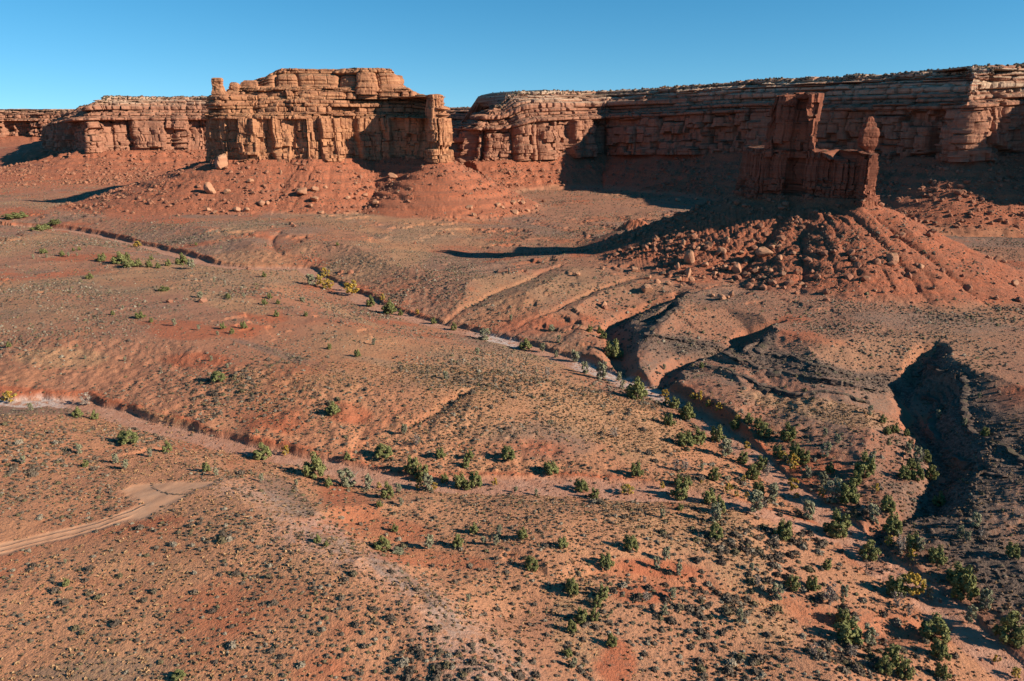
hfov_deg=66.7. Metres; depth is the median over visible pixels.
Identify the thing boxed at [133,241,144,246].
cottonwood tree
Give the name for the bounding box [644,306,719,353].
rock ledge
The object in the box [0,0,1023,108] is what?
sky
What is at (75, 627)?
desert shrub
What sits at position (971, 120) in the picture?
mesa
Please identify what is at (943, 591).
bare bush
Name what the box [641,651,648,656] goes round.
desert shrub
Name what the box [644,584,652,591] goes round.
desert shrub
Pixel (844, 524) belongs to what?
juniper tree
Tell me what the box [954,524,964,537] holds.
sage bush
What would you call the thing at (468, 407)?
scrub
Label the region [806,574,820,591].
juniper tree
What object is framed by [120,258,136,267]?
juniper tree
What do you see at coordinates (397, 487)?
sage bush
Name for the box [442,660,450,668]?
desert shrub
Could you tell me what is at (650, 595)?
desert shrub
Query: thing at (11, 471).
desert shrub
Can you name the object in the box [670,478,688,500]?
juniper tree
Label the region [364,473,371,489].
sage bush
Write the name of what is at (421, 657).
desert shrub
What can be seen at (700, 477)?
desert shrub
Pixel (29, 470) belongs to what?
desert shrub
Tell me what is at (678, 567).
sage bush
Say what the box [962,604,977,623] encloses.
sage bush
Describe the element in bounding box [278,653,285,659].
desert shrub
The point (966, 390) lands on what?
rock ledge
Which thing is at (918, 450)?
sage bush
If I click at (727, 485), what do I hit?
cottonwood tree
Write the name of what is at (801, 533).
desert shrub
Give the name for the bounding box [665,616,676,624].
desert shrub
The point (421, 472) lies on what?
juniper tree
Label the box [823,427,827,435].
sage bush
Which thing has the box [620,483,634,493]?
cottonwood tree
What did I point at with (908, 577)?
cottonwood tree
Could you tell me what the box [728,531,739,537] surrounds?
desert shrub
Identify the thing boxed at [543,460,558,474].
juniper tree
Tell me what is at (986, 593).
sage bush
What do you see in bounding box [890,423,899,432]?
juniper tree
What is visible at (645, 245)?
talus rubble
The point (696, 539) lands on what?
desert shrub
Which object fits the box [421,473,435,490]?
sage bush
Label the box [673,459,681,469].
bare bush
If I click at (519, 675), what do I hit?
desert shrub
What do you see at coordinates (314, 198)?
boulder
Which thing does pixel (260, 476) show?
sage bush
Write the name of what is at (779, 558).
desert shrub
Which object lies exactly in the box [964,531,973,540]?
sage bush
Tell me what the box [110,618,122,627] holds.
desert shrub
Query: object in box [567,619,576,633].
juniper tree
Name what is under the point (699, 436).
juniper tree
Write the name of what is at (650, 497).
wash stones
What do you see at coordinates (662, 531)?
desert shrub
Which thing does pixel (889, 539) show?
cottonwood tree
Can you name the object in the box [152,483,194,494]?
stone row
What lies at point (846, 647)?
desert shrub
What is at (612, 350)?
juniper tree
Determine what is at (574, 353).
sage bush
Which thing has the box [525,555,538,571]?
juniper tree
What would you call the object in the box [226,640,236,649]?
desert shrub
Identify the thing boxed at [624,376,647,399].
juniper tree
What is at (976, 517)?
sage bush
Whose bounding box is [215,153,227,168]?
boulder
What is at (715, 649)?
desert shrub
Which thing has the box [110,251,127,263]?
juniper tree
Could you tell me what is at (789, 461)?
cottonwood tree
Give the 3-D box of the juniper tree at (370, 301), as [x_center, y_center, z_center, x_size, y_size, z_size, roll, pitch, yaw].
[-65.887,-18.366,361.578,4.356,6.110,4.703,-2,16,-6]
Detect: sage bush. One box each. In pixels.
[17,455,25,463]
[27,402,33,410]
[75,443,81,453]
[111,453,120,462]
[122,459,127,468]
[147,448,151,456]
[187,258,194,268]
[197,291,203,297]
[258,473,263,480]
[305,274,318,285]
[337,467,357,487]
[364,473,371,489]
[391,546,404,554]
[395,483,401,492]
[401,424,406,433]
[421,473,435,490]
[423,534,435,548]
[478,328,489,339]
[493,535,499,544]
[495,524,501,535]
[539,342,544,351]
[544,324,555,330]
[569,656,576,667]
[571,349,580,361]
[581,361,591,373]
[595,361,606,378]
[616,372,621,381]
[620,379,625,389]
[653,556,660,569]
[660,508,665,516]
[660,604,667,614]
[661,546,670,559]
[667,588,675,598]
[674,561,682,575]
[709,502,721,522]
[716,438,742,456]
[735,608,745,622]
[746,489,771,512]
[749,563,755,570]
[767,481,779,500]
[769,582,784,600]
[801,498,815,519]
[805,466,812,477]
[818,471,827,485]
[819,440,832,457]
[820,476,845,502]
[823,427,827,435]
[834,433,840,444]
[838,584,849,597]
[860,623,878,646]
[866,405,874,414]
[866,503,884,524]
[868,451,876,461]
[905,441,912,453]
[913,446,924,462]
[915,536,925,550]
[926,584,934,598]
[935,410,941,417]
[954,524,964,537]
[961,418,967,425]
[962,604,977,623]
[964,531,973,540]
[971,511,981,526]
[978,588,996,609]
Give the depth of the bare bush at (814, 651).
126.63 m
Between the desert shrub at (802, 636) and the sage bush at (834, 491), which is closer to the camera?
the desert shrub at (802, 636)
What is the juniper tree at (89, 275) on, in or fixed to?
on the ground at (102, 377)
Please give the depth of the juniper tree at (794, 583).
146.72 m
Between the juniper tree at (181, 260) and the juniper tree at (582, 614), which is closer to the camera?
the juniper tree at (582, 614)
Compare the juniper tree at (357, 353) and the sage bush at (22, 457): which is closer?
the sage bush at (22, 457)
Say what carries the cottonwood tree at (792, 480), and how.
on the ground at (102, 377)
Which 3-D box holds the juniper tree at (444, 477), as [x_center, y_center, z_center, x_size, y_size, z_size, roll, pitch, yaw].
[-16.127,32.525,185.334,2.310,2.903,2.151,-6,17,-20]
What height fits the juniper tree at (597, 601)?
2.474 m
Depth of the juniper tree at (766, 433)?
217.86 m
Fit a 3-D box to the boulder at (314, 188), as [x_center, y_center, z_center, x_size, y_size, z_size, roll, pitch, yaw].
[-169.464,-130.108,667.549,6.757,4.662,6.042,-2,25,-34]
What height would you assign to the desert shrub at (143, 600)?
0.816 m
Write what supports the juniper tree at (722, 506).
on the ground at (102, 377)
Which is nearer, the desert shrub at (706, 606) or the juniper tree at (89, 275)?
the desert shrub at (706, 606)
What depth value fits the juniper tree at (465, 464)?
190.07 m
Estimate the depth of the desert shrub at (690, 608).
136.47 m
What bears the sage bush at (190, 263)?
on the ground at (102, 377)
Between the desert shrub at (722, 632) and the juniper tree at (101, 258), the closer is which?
the desert shrub at (722, 632)
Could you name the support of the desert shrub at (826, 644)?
on the ground at (102, 377)
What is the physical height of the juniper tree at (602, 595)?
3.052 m
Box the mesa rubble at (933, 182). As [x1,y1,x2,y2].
[0,148,1023,227]
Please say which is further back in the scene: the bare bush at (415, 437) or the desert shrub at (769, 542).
the bare bush at (415, 437)
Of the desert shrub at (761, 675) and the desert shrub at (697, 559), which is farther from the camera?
the desert shrub at (697, 559)
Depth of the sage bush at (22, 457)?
183.07 m
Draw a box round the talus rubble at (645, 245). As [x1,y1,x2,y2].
[20,152,1023,324]
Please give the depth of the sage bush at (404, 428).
203.43 m
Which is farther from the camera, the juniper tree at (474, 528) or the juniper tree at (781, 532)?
the juniper tree at (781, 532)
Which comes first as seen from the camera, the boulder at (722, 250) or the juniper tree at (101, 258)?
the boulder at (722, 250)
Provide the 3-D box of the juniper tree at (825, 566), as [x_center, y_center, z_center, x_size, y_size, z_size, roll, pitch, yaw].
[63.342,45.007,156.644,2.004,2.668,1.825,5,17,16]
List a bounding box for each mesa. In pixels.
[0,63,1023,230]
[0,109,74,145]
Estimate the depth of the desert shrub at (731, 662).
124.69 m
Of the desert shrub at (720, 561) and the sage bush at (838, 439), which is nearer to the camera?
the desert shrub at (720, 561)
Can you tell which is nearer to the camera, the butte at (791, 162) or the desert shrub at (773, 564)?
the desert shrub at (773, 564)
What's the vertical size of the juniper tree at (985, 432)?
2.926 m
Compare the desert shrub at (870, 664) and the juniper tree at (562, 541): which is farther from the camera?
the juniper tree at (562, 541)
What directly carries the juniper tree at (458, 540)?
on the ground at (102, 377)
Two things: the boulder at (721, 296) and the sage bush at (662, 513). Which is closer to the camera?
the sage bush at (662, 513)
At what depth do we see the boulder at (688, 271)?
368.27 m
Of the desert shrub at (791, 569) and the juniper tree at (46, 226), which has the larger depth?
the juniper tree at (46, 226)
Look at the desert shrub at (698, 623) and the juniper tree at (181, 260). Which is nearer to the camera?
the desert shrub at (698, 623)
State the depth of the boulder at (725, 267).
373.53 m
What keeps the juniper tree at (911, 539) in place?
on the ground at (102, 377)
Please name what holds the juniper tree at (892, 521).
on the ground at (102, 377)
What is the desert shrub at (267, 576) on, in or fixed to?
on the ground at (102, 377)
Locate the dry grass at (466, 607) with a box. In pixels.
[0,361,1023,680]
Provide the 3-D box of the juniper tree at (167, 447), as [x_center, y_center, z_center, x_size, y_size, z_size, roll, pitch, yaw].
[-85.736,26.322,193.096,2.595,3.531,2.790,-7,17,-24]
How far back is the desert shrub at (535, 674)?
113.40 m
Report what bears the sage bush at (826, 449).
on the ground at (102, 377)
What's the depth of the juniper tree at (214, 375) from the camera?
233.19 m
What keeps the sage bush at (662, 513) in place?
on the ground at (102, 377)
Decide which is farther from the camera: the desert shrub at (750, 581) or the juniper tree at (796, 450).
the juniper tree at (796, 450)
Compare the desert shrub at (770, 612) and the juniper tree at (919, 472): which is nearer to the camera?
the desert shrub at (770, 612)
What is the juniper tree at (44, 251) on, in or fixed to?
on the ground at (102, 377)
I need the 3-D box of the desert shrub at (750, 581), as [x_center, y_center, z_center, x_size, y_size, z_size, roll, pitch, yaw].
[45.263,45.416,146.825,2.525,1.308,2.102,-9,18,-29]
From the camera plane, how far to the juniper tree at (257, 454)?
194.88 m
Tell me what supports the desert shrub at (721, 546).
on the ground at (102, 377)
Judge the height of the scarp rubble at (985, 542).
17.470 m
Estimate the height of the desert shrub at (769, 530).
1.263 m
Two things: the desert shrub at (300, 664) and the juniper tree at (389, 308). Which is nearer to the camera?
the desert shrub at (300, 664)
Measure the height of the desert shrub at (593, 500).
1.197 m
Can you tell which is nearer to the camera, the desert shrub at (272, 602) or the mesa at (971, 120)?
the desert shrub at (272, 602)
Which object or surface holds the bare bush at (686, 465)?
on the ground at (102, 377)
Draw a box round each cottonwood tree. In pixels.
[0,391,16,402]
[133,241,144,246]
[281,445,288,454]
[314,274,322,284]
[321,267,329,277]
[322,278,333,288]
[344,279,359,294]
[415,479,423,488]
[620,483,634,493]
[661,389,668,396]
[695,391,702,401]
[715,402,721,411]
[724,483,732,492]
[744,441,750,448]
[779,450,787,459]
[784,453,799,469]
[787,477,799,490]
[818,487,826,496]
[872,483,880,491]
[884,535,892,545]
[896,570,926,596]
[906,548,917,560]
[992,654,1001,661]
[1011,666,1020,678]
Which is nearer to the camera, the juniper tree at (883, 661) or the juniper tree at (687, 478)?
the juniper tree at (883, 661)
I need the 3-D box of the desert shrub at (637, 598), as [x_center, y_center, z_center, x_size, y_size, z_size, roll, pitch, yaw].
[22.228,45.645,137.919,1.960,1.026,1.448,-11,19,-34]
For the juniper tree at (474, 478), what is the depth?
182.40 m
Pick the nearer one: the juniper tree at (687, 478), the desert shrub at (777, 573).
the desert shrub at (777, 573)
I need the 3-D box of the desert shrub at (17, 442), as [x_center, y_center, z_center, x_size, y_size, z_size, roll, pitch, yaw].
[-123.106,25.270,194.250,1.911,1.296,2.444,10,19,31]
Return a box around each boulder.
[203,182,215,193]
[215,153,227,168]
[258,200,264,205]
[296,187,306,194]
[310,196,318,200]
[311,186,318,190]
[388,173,397,178]
[631,266,637,271]
[641,284,652,292]
[684,250,694,262]
[686,267,691,277]
[716,247,726,253]
[717,293,725,299]
[722,264,728,269]
[728,290,733,296]
[731,262,740,272]
[755,246,772,256]
[886,253,898,262]
[993,255,1001,259]
[1011,280,1018,285]
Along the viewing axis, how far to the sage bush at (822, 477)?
190.77 m
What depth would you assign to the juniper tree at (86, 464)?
183.19 m
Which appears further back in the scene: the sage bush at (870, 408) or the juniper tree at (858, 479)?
the sage bush at (870, 408)
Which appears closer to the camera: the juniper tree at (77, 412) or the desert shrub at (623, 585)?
the desert shrub at (623, 585)
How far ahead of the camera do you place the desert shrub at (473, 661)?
112.34 m
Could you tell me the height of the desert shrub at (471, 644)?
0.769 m
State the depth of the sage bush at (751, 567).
149.29 m
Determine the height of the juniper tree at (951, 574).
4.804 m
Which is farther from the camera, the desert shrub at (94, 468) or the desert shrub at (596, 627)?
the desert shrub at (94, 468)
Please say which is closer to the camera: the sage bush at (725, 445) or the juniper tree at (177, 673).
the juniper tree at (177, 673)
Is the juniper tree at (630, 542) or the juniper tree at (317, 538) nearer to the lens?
the juniper tree at (317, 538)
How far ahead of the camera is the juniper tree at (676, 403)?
242.70 m
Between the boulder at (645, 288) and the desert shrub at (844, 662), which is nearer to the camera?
the desert shrub at (844, 662)
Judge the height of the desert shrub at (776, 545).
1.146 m
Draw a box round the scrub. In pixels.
[0,155,1023,680]
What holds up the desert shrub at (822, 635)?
on the ground at (102, 377)
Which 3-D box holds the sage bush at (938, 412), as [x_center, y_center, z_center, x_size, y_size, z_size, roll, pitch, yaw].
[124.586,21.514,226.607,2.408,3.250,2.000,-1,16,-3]
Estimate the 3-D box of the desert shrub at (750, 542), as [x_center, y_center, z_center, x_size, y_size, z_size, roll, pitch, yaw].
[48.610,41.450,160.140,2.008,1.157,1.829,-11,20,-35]
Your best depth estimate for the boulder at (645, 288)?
351.81 m
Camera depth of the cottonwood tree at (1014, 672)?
131.79 m
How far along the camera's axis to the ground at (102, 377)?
202.02 m
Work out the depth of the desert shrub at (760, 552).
156.59 m
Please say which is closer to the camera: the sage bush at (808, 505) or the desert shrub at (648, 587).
the desert shrub at (648, 587)
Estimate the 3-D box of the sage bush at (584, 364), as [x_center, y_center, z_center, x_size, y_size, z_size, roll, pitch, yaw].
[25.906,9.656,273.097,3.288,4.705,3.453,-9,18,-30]
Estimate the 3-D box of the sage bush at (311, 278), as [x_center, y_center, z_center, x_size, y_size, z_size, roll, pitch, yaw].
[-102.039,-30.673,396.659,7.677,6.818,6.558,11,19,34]
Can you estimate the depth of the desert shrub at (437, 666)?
111.23 m
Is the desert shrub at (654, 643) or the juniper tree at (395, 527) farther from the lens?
the juniper tree at (395, 527)
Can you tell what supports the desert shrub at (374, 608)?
on the ground at (102, 377)
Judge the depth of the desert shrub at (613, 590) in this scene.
139.27 m
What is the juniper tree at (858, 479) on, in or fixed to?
on the ground at (102, 377)
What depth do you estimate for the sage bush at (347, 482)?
180.89 m
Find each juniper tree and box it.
[1,212,22,218]
[16,211,28,216]
[29,224,46,230]
[39,248,47,252]
[40,223,52,229]
[47,219,61,223]
[61,578,69,586]
[71,406,83,417]
[81,460,88,466]
[85,272,93,278]
[90,410,98,419]
[94,254,106,260]
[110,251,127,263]
[116,430,138,444]
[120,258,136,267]
[134,259,141,266]
[134,311,145,318]
[144,259,152,267]
[157,286,169,290]
[161,440,171,452]
[171,668,185,680]
[175,252,187,264]
[201,462,210,471]
[210,371,225,381]
[220,322,225,328]
[240,321,247,328]
[252,441,271,459]
[302,451,326,478]
[313,535,321,543]
[323,476,332,486]
[324,401,339,415]
[344,451,350,459]
[354,350,360,356]
[366,295,374,306]
[373,534,390,550]
[374,443,392,458]
[376,500,382,506]
[380,480,393,498]
[381,299,396,313]
[391,523,398,531]
[403,455,418,473]
[413,463,428,481]
[431,317,436,323]
[436,446,445,458]
[439,472,448,481]
[450,322,456,330]
[452,471,465,487]
[452,534,462,547]
[461,457,469,467]
[462,479,471,489]
[465,449,473,458]
[468,471,481,487]
[469,522,478,533]
[501,445,514,460]
[516,527,527,539]
[519,338,531,350]
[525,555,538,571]
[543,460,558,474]
[558,535,568,548]
[563,647,572,657]
[565,578,578,595]
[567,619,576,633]
[573,606,587,623]
[574,478,588,491]
[586,324,591,331]
[588,487,599,498]
[589,607,598,621]
[592,595,601,607]
[596,585,608,600]
[599,330,606,338]
[599,551,614,568]
[605,338,623,357]
[606,633,616,647]
[623,534,638,550]
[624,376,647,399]
[631,460,643,476]
[663,413,675,425]
[669,396,679,408]
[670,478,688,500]
[674,473,683,484]
[676,430,695,446]
[677,503,683,510]
[678,401,695,419]
[683,475,692,485]
[692,426,705,444]
[701,487,716,504]
[708,466,720,480]
[709,522,723,539]
[710,424,725,441]
[712,494,725,513]
[729,417,739,429]
[736,450,748,464]
[743,412,753,423]
[745,463,760,479]
[752,481,764,495]
[753,454,767,469]
[754,417,763,428]
[757,422,772,436]
[772,444,783,456]
[773,518,792,540]
[780,421,796,441]
[785,575,800,591]
[789,443,800,455]
[796,448,809,464]
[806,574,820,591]
[821,558,831,569]
[822,507,851,538]
[825,461,835,472]
[832,616,863,644]
[835,608,850,624]
[839,478,859,504]
[849,470,861,485]
[853,450,876,477]
[858,540,880,560]
[874,654,895,674]
[879,414,886,422]
[880,495,895,512]
[882,425,891,434]
[882,643,904,667]
[884,512,902,537]
[886,575,906,597]
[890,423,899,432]
[895,658,915,680]
[898,465,910,479]
[903,429,909,435]
[906,458,915,469]
[906,531,922,549]
[911,463,924,481]
[918,612,950,642]
[921,450,931,462]
[926,464,938,479]
[928,544,947,564]
[930,638,951,660]
[932,491,945,506]
[934,663,951,679]
[945,560,968,581]
[950,564,979,601]
[980,426,989,435]
[992,609,1023,647]
[1005,541,1020,559]
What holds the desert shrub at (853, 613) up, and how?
on the ground at (102, 377)
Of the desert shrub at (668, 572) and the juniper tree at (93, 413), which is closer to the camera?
the desert shrub at (668, 572)
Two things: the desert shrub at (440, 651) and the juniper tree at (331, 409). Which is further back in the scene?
the juniper tree at (331, 409)
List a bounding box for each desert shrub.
[8,468,17,473]
[9,463,19,466]
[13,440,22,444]
[25,468,35,472]
[28,471,38,476]
[49,586,60,593]
[58,598,70,606]
[71,624,79,631]
[81,577,89,582]
[84,565,93,571]
[90,466,97,470]
[93,595,101,599]
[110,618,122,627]
[135,524,144,529]
[138,597,147,603]
[148,587,157,594]
[170,541,176,547]
[190,589,198,594]
[209,608,217,613]
[216,536,226,543]
[225,535,232,541]
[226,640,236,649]
[231,570,241,575]
[237,470,244,474]
[263,573,271,578]
[267,648,274,653]
[269,599,278,606]
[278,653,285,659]
[296,661,305,668]
[320,626,326,631]
[338,595,345,601]
[341,576,348,581]
[348,569,357,576]
[353,621,359,627]
[369,606,376,611]
[384,613,395,621]
[387,666,396,674]
[396,656,409,667]
[399,543,407,548]
[404,668,414,675]
[411,645,420,651]
[416,650,426,655]
[417,654,424,660]
[427,623,440,633]
[432,669,442,675]
[434,664,441,669]
[436,648,444,653]
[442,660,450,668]
[445,652,451,658]
[459,671,465,677]
[466,667,473,672]
[468,642,475,647]
[468,657,477,666]
[486,665,493,670]
[494,671,502,677]
[512,670,525,680]
[529,658,536,664]
[531,670,540,678]
[577,668,586,674]
[588,498,596,502]
[593,624,599,630]
[596,500,604,504]
[609,587,617,593]
[620,582,627,588]
[632,595,642,601]
[638,426,646,431]
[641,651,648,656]
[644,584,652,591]
[645,450,652,455]
[645,592,652,599]
[650,640,657,645]
[651,666,657,672]
[658,528,667,534]
[660,582,668,587]
[661,595,669,601]
[665,569,673,575]
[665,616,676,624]
[676,603,684,610]
[684,604,694,611]
[686,628,692,633]
[688,643,694,649]
[690,576,697,582]
[692,536,700,541]
[693,556,701,563]
[694,610,702,617]
[694,656,704,664]
[694,664,706,672]
[696,620,702,626]
[696,627,704,634]
[697,475,705,480]
[699,671,707,677]
[700,615,705,620]
[700,631,710,638]
[702,603,710,608]
[704,581,711,586]
[706,543,714,548]
[712,646,718,652]
[715,543,725,549]
[715,558,726,565]
[715,589,721,595]
[718,629,725,635]
[721,595,733,603]
[721,606,734,615]
[722,666,733,674]
[724,475,730,480]
[724,657,737,666]
[725,537,736,543]
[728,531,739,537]
[731,548,739,555]
[735,652,746,659]
[738,545,750,553]
[743,527,750,532]
[743,595,751,600]
[743,610,750,616]
[744,539,752,545]
[746,577,756,586]
[748,656,757,666]
[748,668,759,675]
[754,549,764,555]
[754,653,766,663]
[758,672,766,678]
[759,523,767,529]
[761,576,774,584]
[762,631,771,637]
[763,498,771,503]
[765,527,772,533]
[765,609,775,615]
[766,540,772,544]
[766,553,774,560]
[769,561,777,568]
[771,534,779,540]
[771,606,778,611]
[773,543,780,548]
[773,604,782,611]
[774,571,780,576]
[775,555,782,561]
[781,658,788,663]
[782,573,791,580]
[786,551,796,558]
[786,566,796,573]
[789,538,799,544]
[797,531,805,536]
[798,542,807,550]
[798,633,806,639]
[802,565,814,572]
[805,647,811,653]
[807,529,814,536]
[812,596,819,602]
[814,548,824,555]
[814,655,820,660]
[816,540,825,548]
[818,631,826,637]
[819,591,828,599]
[820,640,831,649]
[829,636,837,641]
[831,656,840,663]
[839,603,850,612]
[839,665,849,674]
[841,659,849,665]
[844,642,852,649]
[847,511,859,517]
[849,662,860,672]
[850,611,859,616]
[852,641,863,649]
[858,659,867,665]
[860,597,867,602]
[861,508,868,514]
[867,661,877,669]
[875,648,882,653]
[893,617,902,626]
[922,637,929,644]
[950,652,958,659]
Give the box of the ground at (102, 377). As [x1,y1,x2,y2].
[0,145,1023,680]
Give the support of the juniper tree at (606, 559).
on the ground at (102, 377)
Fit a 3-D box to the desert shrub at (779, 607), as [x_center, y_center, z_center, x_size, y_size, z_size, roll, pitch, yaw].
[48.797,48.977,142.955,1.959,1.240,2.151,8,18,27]
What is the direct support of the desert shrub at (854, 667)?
on the ground at (102, 377)
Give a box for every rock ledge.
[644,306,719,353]
[696,358,869,404]
[723,348,876,393]
[754,336,881,381]
[911,364,1023,463]
[921,394,1011,478]
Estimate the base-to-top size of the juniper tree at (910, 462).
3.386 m
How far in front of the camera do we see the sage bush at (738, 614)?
133.92 m
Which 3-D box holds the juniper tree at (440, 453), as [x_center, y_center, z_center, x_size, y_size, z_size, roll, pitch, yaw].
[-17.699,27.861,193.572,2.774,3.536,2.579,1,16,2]
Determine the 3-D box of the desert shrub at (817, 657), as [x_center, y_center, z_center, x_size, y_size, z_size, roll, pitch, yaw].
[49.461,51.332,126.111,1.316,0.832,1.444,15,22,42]
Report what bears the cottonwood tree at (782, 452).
on the ground at (102, 377)
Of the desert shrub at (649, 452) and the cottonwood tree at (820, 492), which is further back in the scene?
the desert shrub at (649, 452)
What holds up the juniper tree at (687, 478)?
on the ground at (102, 377)
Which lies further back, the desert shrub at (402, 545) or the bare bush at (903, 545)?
the bare bush at (903, 545)
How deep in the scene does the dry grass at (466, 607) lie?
159.64 m
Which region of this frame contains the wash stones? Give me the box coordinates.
[18,327,1023,680]
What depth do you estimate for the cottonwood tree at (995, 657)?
135.15 m
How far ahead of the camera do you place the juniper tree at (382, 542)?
148.18 m
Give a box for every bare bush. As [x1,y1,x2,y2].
[77,392,91,405]
[412,435,418,444]
[610,426,619,436]
[643,591,649,600]
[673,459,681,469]
[681,456,689,470]
[754,574,762,585]
[763,462,772,475]
[809,641,818,654]
[823,580,839,604]
[848,645,857,656]
[890,590,905,607]
[895,529,907,550]
[906,603,914,615]
[941,586,946,594]
[977,525,989,537]
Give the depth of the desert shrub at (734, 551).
154.66 m
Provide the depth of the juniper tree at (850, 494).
181.65 m
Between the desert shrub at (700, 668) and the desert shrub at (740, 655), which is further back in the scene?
the desert shrub at (740, 655)
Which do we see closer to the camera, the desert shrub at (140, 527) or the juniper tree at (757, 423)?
the desert shrub at (140, 527)
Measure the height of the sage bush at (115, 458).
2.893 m
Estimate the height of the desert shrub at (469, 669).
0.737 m
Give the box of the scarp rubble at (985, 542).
[619,300,1023,624]
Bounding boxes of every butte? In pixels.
[47,67,540,219]
[592,92,1023,305]
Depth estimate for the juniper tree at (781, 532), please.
165.24 m
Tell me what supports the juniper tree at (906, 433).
on the ground at (102, 377)
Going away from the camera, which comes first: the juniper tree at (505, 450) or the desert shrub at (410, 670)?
the desert shrub at (410, 670)
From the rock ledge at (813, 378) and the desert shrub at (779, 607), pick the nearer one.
the desert shrub at (779, 607)
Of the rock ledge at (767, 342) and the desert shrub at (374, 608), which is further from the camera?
the rock ledge at (767, 342)
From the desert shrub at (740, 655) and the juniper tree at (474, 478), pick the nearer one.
the desert shrub at (740, 655)
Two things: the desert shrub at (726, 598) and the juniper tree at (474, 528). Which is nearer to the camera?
the desert shrub at (726, 598)
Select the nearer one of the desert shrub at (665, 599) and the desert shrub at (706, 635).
the desert shrub at (706, 635)
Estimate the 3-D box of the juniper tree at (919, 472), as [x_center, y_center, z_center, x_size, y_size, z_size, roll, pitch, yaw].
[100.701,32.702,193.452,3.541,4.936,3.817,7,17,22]
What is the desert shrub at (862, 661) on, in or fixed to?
on the ground at (102, 377)
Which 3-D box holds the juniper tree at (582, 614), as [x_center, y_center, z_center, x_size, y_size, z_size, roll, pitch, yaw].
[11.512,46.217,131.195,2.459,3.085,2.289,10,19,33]
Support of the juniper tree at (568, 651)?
on the ground at (102, 377)
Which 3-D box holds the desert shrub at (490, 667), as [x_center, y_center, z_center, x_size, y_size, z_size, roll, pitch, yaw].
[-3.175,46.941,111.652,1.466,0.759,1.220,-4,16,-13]
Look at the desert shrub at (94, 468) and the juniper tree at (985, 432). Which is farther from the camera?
the juniper tree at (985, 432)
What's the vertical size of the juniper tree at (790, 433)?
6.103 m
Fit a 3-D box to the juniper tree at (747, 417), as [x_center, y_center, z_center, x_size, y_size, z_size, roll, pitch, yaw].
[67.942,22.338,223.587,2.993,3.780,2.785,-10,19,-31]
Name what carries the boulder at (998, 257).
on the ground at (102, 377)
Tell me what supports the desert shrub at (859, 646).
on the ground at (102, 377)
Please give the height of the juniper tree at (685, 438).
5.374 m
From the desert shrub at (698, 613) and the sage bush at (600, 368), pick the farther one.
the sage bush at (600, 368)
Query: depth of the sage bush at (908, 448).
207.96 m
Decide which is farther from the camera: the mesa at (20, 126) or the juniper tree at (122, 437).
the mesa at (20, 126)
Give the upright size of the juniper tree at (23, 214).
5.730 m
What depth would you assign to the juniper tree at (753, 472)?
195.25 m
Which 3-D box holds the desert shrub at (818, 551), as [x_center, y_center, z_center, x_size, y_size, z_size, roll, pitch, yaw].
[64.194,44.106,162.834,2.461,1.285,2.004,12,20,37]
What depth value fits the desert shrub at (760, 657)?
125.66 m
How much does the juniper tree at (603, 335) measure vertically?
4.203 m
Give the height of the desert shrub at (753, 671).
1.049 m
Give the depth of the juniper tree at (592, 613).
131.60 m
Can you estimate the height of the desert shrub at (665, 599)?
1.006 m
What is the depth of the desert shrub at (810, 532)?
170.06 m
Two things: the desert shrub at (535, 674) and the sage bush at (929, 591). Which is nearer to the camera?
the desert shrub at (535, 674)
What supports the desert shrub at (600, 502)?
on the ground at (102, 377)
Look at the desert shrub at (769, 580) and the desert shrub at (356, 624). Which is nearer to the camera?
the desert shrub at (356, 624)
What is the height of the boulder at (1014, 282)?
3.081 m
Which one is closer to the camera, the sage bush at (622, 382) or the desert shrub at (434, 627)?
the desert shrub at (434, 627)
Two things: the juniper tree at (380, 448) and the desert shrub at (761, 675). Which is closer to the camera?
the desert shrub at (761, 675)
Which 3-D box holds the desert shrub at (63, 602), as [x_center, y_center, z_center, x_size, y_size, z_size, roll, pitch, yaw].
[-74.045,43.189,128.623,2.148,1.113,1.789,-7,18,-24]
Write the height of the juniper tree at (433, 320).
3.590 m
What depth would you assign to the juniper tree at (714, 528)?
159.68 m
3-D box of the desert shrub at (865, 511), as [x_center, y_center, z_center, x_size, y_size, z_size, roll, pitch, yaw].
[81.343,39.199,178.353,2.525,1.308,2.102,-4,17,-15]
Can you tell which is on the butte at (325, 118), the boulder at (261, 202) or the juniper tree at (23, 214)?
the boulder at (261, 202)
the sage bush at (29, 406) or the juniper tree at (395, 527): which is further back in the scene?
the sage bush at (29, 406)
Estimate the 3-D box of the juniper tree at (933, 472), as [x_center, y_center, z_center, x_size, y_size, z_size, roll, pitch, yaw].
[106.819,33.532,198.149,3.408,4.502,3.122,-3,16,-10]
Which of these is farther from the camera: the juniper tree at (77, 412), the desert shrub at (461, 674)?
the juniper tree at (77, 412)
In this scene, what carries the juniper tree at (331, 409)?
on the ground at (102, 377)
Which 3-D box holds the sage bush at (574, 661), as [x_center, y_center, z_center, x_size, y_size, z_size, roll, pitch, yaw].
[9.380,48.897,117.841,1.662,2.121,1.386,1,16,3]
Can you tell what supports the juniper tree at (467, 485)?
on the ground at (102, 377)
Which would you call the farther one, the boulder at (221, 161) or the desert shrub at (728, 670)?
the boulder at (221, 161)
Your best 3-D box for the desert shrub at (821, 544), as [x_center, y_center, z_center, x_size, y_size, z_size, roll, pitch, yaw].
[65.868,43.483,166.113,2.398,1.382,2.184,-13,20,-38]
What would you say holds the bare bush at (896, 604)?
on the ground at (102, 377)
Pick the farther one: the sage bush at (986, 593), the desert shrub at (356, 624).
the sage bush at (986, 593)
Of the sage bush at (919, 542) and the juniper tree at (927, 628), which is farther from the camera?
the sage bush at (919, 542)
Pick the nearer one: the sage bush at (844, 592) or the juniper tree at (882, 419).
the sage bush at (844, 592)
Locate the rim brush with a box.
[77,62,1023,109]
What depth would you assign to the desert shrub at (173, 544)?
142.94 m
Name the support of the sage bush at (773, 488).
on the ground at (102, 377)

